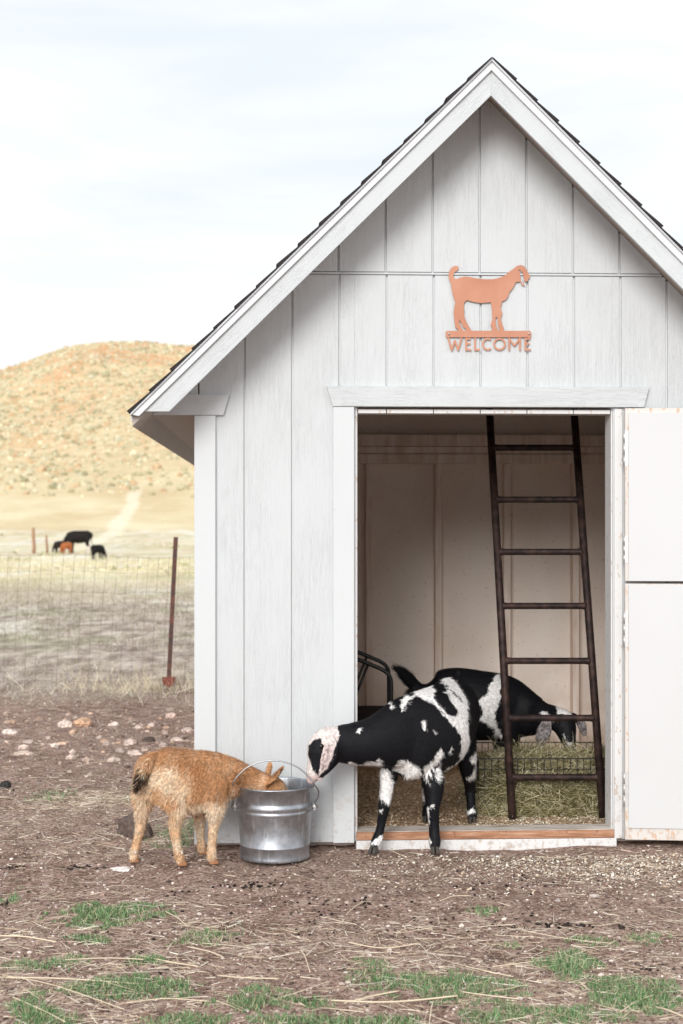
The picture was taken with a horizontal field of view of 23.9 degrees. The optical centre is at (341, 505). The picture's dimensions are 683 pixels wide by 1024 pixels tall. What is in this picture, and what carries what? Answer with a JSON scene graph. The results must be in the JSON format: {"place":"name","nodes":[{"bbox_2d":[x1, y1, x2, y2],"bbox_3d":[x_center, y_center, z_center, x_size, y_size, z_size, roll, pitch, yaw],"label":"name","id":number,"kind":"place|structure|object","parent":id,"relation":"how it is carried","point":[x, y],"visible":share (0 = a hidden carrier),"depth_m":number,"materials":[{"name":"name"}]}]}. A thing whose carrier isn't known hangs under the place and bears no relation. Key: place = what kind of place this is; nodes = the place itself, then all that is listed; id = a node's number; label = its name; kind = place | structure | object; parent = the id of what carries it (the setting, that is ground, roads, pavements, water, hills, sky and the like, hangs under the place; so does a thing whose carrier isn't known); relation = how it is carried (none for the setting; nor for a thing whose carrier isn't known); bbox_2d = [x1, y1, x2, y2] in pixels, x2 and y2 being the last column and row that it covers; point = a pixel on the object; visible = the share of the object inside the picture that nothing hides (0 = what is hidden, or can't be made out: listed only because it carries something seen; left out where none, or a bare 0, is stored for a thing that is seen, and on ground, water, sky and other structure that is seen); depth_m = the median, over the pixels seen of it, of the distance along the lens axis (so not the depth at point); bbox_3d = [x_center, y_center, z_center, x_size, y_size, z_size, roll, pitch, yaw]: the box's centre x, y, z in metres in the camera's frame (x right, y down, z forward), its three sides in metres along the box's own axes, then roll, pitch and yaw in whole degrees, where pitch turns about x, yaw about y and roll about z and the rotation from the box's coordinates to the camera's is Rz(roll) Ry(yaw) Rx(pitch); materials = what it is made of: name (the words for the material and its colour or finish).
{"place":"outdoors","nodes":[
{"label":"outdoors","id":0,"kind":"place"},
{"bbox_2d":[0,342,193,529],"bbox_3d":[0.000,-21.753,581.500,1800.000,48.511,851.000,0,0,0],"label":"hill","id":1,"kind":"structure","parent":0,"point":[65,509],"depth_m":245.22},
{"bbox_2d":[0,340,193,497],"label":"sagebrush","id":2,"kind":"object","parent":1,"relation":"on","point":[54,471],"visible":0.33,"depth_m":303.82,"materials":[{"name":"yellow plant"}]},
{"bbox_2d":[0,554,193,705],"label":"dry grass","id":3,"kind":"structure","parent":0,"point":[81,585],"depth_m":24.63,"materials":[{"name":"beige plant"}]},
{"bbox_2d":[0,529,682,1023],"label":"ground","id":4,"kind":"structure","parent":0,"point":[114,543],"depth_m":6.37,"materials":[{"name":"brown soil"}]},
{"bbox_2d":[0,781,10,788],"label":"rock","id":5,"kind":"object","parent":4,"relation":"on","point":[5,784],"visible":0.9,"depth_m":8.48,"materials":[{"name":"stone"}]},
{"bbox_2d":[2,729,17,733],"bbox_3d":[-2.169,1.487,10.559,0.102,0.054,0.118,0,0,0],"label":"rock","id":6,"kind":"object","parent":4,"relation":"on","point":[8,731],"visible":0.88,"depth_m":10.52,"materials":[{"name":"stone"}]},
{"bbox_2d":[14,750,33,754],"bbox_3d":[-1.904,1.484,9.649,0.137,0.035,0.121,0,0,0],"label":"rock","id":7,"kind":"object","parent":4,"relation":"on","point":[25,752],"visible":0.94,"depth_m":9.62,"materials":[{"name":"stone"}]},
{"bbox_2d":[22,740,32,743],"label":"rock","id":8,"kind":"object","parent":4,"relation":"on","point":[27,741],"visible":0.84,"depth_m":10.14,"materials":[{"name":"stone"}]},
{"bbox_2d":[32,528,35,553],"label":"wooden post","id":9,"kind":"object","parent":4,"relation":"on","point":[33,542],"visible":0.85,"depth_m":94.92,"materials":[{"name":"brown wood"}]},
{"bbox_2d":[45,535,48,552],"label":"wooden post","id":10,"kind":"object","parent":4,"relation":"on","point":[46,541],"visible":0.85,"depth_m":96.94,"materials":[{"name":"brown wood"}]},
{"bbox_2d":[52,541,64,552],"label":"calf","id":11,"kind":"object","parent":4,"relation":"on","point":[56,545],"visible":0.66,"depth_m":96.72},
{"bbox_2d":[57,720,72,726],"bbox_3d":[-1.867,1.482,10.885,0.108,0.075,0.066,0,0,0],"label":"rock","id":12,"kind":"object","parent":4,"relation":"on","point":[66,723],"visible":0.75,"depth_m":10.87,"materials":[{"name":"stone"}]},
{"bbox_2d":[59,542,71,553],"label":"calf","id":13,"kind":"object","parent":4,"relation":"on","point":[66,545],"visible":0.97,"depth_m":92.87},
{"bbox_2d":[61,530,92,552],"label":"cow","id":14,"kind":"object","parent":4,"relation":"on","point":[85,537],"visible":0.83,"depth_m":98.77},
{"bbox_2d":[73,717,91,726],"bbox_3d":[-1.758,1.484,10.966,0.134,0.085,0.171,0,0,-11],"label":"rock","id":15,"kind":"object","parent":4,"relation":"on","point":[82,722],"visible":0.77,"depth_m":10.90,"materials":[{"name":"stone"}]},
{"bbox_2d":[0,691,193,778],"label":"rubble","id":16,"kind":"object","parent":4,"relation":"on","point":[71,731],"visible":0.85,"depth_m":10.32,"materials":[{"name":"stone"}]},
{"bbox_2d":[0,553,193,692],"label":"wire fence","id":17,"kind":"object","parent":4,"relation":"on","point":[41,555],"visible":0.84,"depth_m":12.91,"materials":[{"name":"grey metal"}]},
{"bbox_2d":[0,534,193,573],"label":"field clumps","id":18,"kind":"object","parent":4,"relation":"on","point":[108,569],"visible":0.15,"depth_m":77.22,"materials":[{"name":"beige plant"}]},
{"bbox_2d":[90,545,106,559],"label":"calf","id":19,"kind":"object","parent":4,"relation":"on","point":[99,549],"visible":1,"depth_m":72.84},
{"bbox_2d":[102,741,111,745],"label":"rock","id":20,"kind":"object","parent":4,"relation":"on","point":[106,743],"visible":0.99,"depth_m":10.02,"materials":[{"name":"stone"}]},
{"bbox_2d":[108,721,119,725],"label":"rock","id":21,"kind":"object","parent":4,"relation":"on","point":[113,723],"visible":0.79,"depth_m":10.95,"materials":[{"name":"stone"}]},
{"bbox_2d":[110,866,129,871],"bbox_3d":[-0.902,1.488,6.601,0.084,0.012,0.089,0,0,-20],"label":"rock","id":22,"kind":"object","parent":4,"relation":"on","point":[123,869],"visible":0.98,"depth_m":6.59,"materials":[{"name":"stone"}]},
{"bbox_2d":[115,748,124,752],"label":"rock","id":23,"kind":"object","parent":4,"relation":"on","point":[121,750],"visible":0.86,"depth_m":9.75,"materials":[{"name":"stone"}]},
{"bbox_2d":[124,738,136,744],"bbox_3d":[-1.321,1.482,10.070,0.086,0.054,0.080,0,0,0],"label":"rock","id":24,"kind":"object","parent":4,"relation":"on","point":[130,741],"visible":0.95,"depth_m":10.05,"materials":[{"name":"stone"}]},
{"bbox_2d":[127,750,141,754],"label":"rock","id":25,"kind":"object","parent":4,"relation":"on","point":[134,752],"visible":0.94,"depth_m":9.64,"materials":[{"name":"stone"}]},
{"bbox_2d":[117,811,152,838],"bbox_3d":[-0.924,1.471,7.268,0.217,0.180,0.124,0,0,43],"label":"rock","id":26,"kind":"object","parent":4,"relation":"on","point":[126,826],"visible":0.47,"depth_m":7.23,"materials":[{"name":"stone"}]},
{"bbox_2d":[142,736,154,741],"bbox_3d":[-1.218,1.479,10.165,0.089,0.050,0.084,0,0,0],"label":"rock","id":27,"kind":"object","parent":4,"relation":"on","point":[149,739],"visible":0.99,"depth_m":10.14,"materials":[{"name":"stone"}]},
{"bbox_2d":[159,743,167,746],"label":"rock","id":28,"kind":"object","parent":4,"relation":"on","point":[163,745],"visible":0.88,"depth_m":9.92,"materials":[{"name":"stone"}]},
{"bbox_2d":[162,537,177,690],"bbox_3d":[-1.372,0.922,13.022,0.138,1.336,0.069,0,0,-39],"label":"fence post","id":29,"kind":"object","parent":4,"relation":"on","point":[172,609],"visible":0.98,"depth_m":13.03,"materials":[{"name":"metal"}]},
{"bbox_2d":[166,712,176,718],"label":"rock","id":30,"kind":"object","parent":4,"relation":"on","point":[171,715],"visible":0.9,"depth_m":11.28,"materials":[{"name":"stone"}]},
{"bbox_2d":[170,737,182,740],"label":"rock","id":31,"kind":"object","parent":4,"relation":"on","point":[177,739],"visible":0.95,"depth_m":10.18,"materials":[{"name":"stone"}]},
{"bbox_2d":[181,727,193,731],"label":"rock","id":32,"kind":"object","parent":4,"relation":"on","point":[187,729],"visible":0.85,"depth_m":10.63,"materials":[{"name":"stone"}]},
{"bbox_2d":[129,746,287,865],"bbox_3d":[-0.554,1.237,6.719,0.687,0.496,0.302,0,0,-14],"label":"goat","id":33,"kind":"object","parent":4,"relation":"on","point":[178,784],"visible":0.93,"depth_m":6.61},
{"bbox_2d":[231,760,318,863],"bbox_3d":[-0.278,1.261,6.788,0.372,0.430,0.340,0,0,0],"label":"bucket","id":34,"kind":"object","parent":4,"relation":"on","point":[274,827],"visible":0.97,"depth_m":6.66,"materials":[{"name":"metal"}]},
{"bbox_2d":[0,786,682,1023],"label":"green grass","id":35,"kind":"structure","parent":4,"relation":"on","point":[124,912],"depth_m":4.93,"materials":[{"name":"green plant"}]},
{"bbox_2d":[0,691,682,1023],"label":"straw litter","id":36,"kind":"object","parent":4,"relation":"on","point":[110,797],"visible":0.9,"depth_m":5.39,"materials":[{"name":"plant"}]},
{"bbox_2d":[127,57,682,850],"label":"shed","id":37,"kind":"structure","parent":4,"relation":"on","point":[317,401],"depth_m":7.01,"materials":[{"name":"paint"}]},
{"bbox_2d":[306,670,479,854],"bbox_3d":[0.336,1.125,7.048,0.417,0.704,1.164,0,0,39],"label":"goat","id":38,"kind":"object","parent":37,"relation":"on","point":[427,736],"visible":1,"depth_m":6.85},
{"bbox_2d":[357,751,604,825],"bbox_3d":[0.542,1.438,8.300,2.348,0.037,2.340,0,0,-3],"label":"bedding","id":39,"kind":"object","parent":37,"relation":"on","point":[372,770],"visible":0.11,"depth_m":7.82,"materials":[{"name":"beige plant"}]},
{"bbox_2d":[357,650,392,720],"bbox_3d":[-0.008,0.984,8.310,0.537,0.925,0.441,0,0,0],"label":"metal chair","id":40,"kind":"object","parent":39,"relation":"on","point":[363,712],"visible":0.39,"depth_m":8.17,"materials":[{"name":"black metal"}]},
{"bbox_2d":[357,771,603,825],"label":"loose bedding chips","id":41,"kind":"object","parent":39,"relation":"on","point":[443,815],"visible":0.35,"depth_m":7.54,"materials":[{"name":"wood"}]},
{"bbox_2d":[475,742,604,798],"bbox_3d":[0.973,1.310,7.879,0.662,0.240,0.533,0,0,0],"label":"hay feeder","id":42,"kind":"object","parent":39,"relation":"on","point":[491,769],"visible":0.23,"depth_m":7.62,"materials":[{"name":"grey metal"}]},
{"bbox_2d":[486,409,604,819],"bbox_3d":[0.974,0.396,7.808,0.507,2.124,0.756,0,0,0],"label":"ladder","id":43,"kind":"object","parent":39,"relation":"on","point":[589,660],"visible":0.96,"depth_m":7.76,"materials":[{"name":"brown wood"}]},
{"bbox_2d":[390,663,586,753],"bbox_3d":[0.752,1.125,8.319,1.016,0.664,0.398,0,0,14],"label":"goat","id":44,"kind":"object","parent":37,"relation":"on","point":[486,687],"visible":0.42,"depth_m":8.24},
{"bbox_2d":[446,265,530,350],"bbox_3d":[0.639,-0.861,7.023,0.374,0.375,0.021,0,0,-3],"label":"welcome sign","id":45,"kind":"object","parent":37,"relation":"attached to","point":[495,292],"visible":1,"depth_m":7.02,"materials":[{"name":"orange metal"}]},
{"bbox_2d":[451,731,604,819],"bbox_3d":[1.010,1.328,7.873,0.996,0.443,0.963,0,0,0],"label":"hay heap","id":46,"kind":"object","parent":37,"relation":"on","point":[567,799],"visible":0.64,"depth_m":7.58,"materials":[{"name":"plant"}]},
{"bbox_2d":[623,408,682,580],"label":"door","id":47,"kind":"structure","parent":37,"relation":"in","point":[652,437],"depth_m":6.99,"materials":[{"name":"paint"}]},
{"bbox_2d":[623,583,682,840],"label":"door","id":48,"kind":"structure","parent":37,"relation":"in","point":[653,614],"depth_m":6.99,"materials":[{"name":"paint"}]},
{"bbox_2d":[353,853,682,917],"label":"wood shavings","id":49,"kind":"object","parent":4,"relation":"on","point":[598,865],"visible":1,"depth_m":6.63,"materials":[{"name":"wood"}]},
{"bbox_2d":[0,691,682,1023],"bbox_3d":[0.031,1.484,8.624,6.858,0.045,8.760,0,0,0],"label":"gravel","id":50,"kind":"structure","parent":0,"point":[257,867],"depth_m":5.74,"materials":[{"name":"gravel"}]},
{"bbox_2d":[0,864,682,996],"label":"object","id":51,"kind":"object","parent":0,"point":[252,883],"visible":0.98,"depth_m":5.95,"materials":[{"name":"stone"}]},
{"bbox_2d":[0,0,682,368],"label":"sky","id":52,"kind":"structure","parent":0,"point":[160,160],"materials":[{"name":"white"}]}
]}

